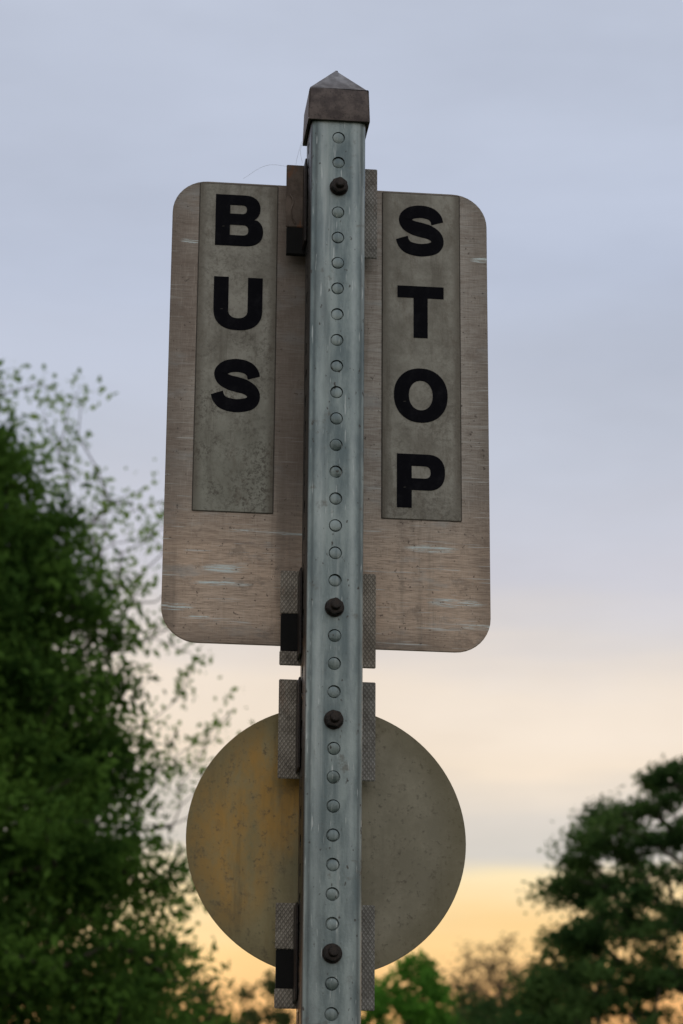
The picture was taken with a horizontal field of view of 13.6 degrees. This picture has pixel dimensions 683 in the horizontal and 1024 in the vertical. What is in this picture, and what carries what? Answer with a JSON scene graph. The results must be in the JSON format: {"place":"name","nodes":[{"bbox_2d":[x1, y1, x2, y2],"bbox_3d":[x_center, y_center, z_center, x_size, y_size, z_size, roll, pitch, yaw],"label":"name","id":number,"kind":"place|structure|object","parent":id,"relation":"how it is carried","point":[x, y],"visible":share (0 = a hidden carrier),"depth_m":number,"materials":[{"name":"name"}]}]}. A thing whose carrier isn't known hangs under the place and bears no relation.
{"place":"outdoors","nodes":[
{"label":"outdoors","id":0,"kind":"place"},
{"bbox_2d":[0,0,682,1023],"label":"sky","id":1,"kind":"structure","parent":0,"point":[561,121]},
{"label":"ground","id":2,"kind":"structure","parent":0,"visible":0},
{"bbox_2d":[0,359,278,1023],"bbox_3d":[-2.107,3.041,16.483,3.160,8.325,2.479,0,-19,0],"label":"leafy tree","id":3,"kind":"object","parent":2,"relation":"on","point":[134,587],"visible":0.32,"depth_m":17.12,"materials":[{"name":"green plant"}]},
{"bbox_2d":[137,968,269,1023],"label":"broadleaf tree","id":4,"kind":"object","parent":2,"relation":"on","point":[207,1000],"visible":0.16,"depth_m":57.13,"materials":[{"name":"green plant"}]},
{"bbox_2d":[230,968,295,1023],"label":"broadleaf tree","id":5,"kind":"object","parent":2,"relation":"on","point":[279,1016],"visible":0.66,"depth_m":59.69,"materials":[{"name":"green plant"}]},
{"bbox_2d":[296,71,369,1023],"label":"sign post","id":6,"kind":"object","parent":2,"relation":"on","point":[336,120],"visible":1,"depth_m":2.53,"materials":[{"name":"metal"}]},
{"bbox_2d":[161,143,490,668],"bbox_3d":[-0.009,-0.106,2.635,0.298,0.515,0.047,2,-19,-6],"label":"bus stop sign","id":7,"kind":"object","parent":6,"relation":"attached to","point":[232,544],"visible":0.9,"depth_m":2.65,"materials":[{"name":"metal"}]},
{"bbox_2d":[186,677,465,1010],"bbox_3d":[-0.011,0.287,2.498,0.247,0.291,0.047,2,-19,-6],"label":"round traffic sign","id":8,"kind":"object","parent":6,"relation":"attached to","point":[242,828],"visible":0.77,"depth_m":2.52,"materials":[{"name":"grey metal"}]},
{"bbox_2d":[361,948,467,1023],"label":"maple tree","id":9,"kind":"object","parent":2,"relation":"on","point":[408,1006],"visible":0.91,"depth_m":44.60,"materials":[{"name":"green plant"}]},
{"bbox_2d":[440,983,493,1023],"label":"broadleaf tree","id":10,"kind":"object","parent":2,"relation":"on","point":[462,996],"visible":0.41,"depth_m":53.83,"materials":[{"name":"green plant"}]},
{"bbox_2d":[445,994,522,1023],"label":"broadleaf tree","id":11,"kind":"object","parent":2,"relation":"on","point":[488,1003],"visible":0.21,"depth_m":69.40,"materials":[{"name":"green plant"}]},
{"bbox_2d":[437,931,544,1022],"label":"budding tree","id":12,"kind":"object","parent":2,"relation":"on","point":[489,981],"visible":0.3,"depth_m":75.01,"materials":[{"name":"brown plant"}]},
{"bbox_2d":[446,753,682,1023],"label":"pine tree","id":13,"kind":"object","parent":2,"relation":"on","point":[581,944],"visible":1,"depth_m":24.83,"materials":[{"name":"green plant"}]},
{"bbox_2d":[551,983,625,1023],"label":"broadleaf tree","id":14,"kind":"object","parent":2,"relation":"on","point":[592,1022],"visible":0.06,"depth_m":65.75,"materials":[{"name":"green plant"}]}
]}

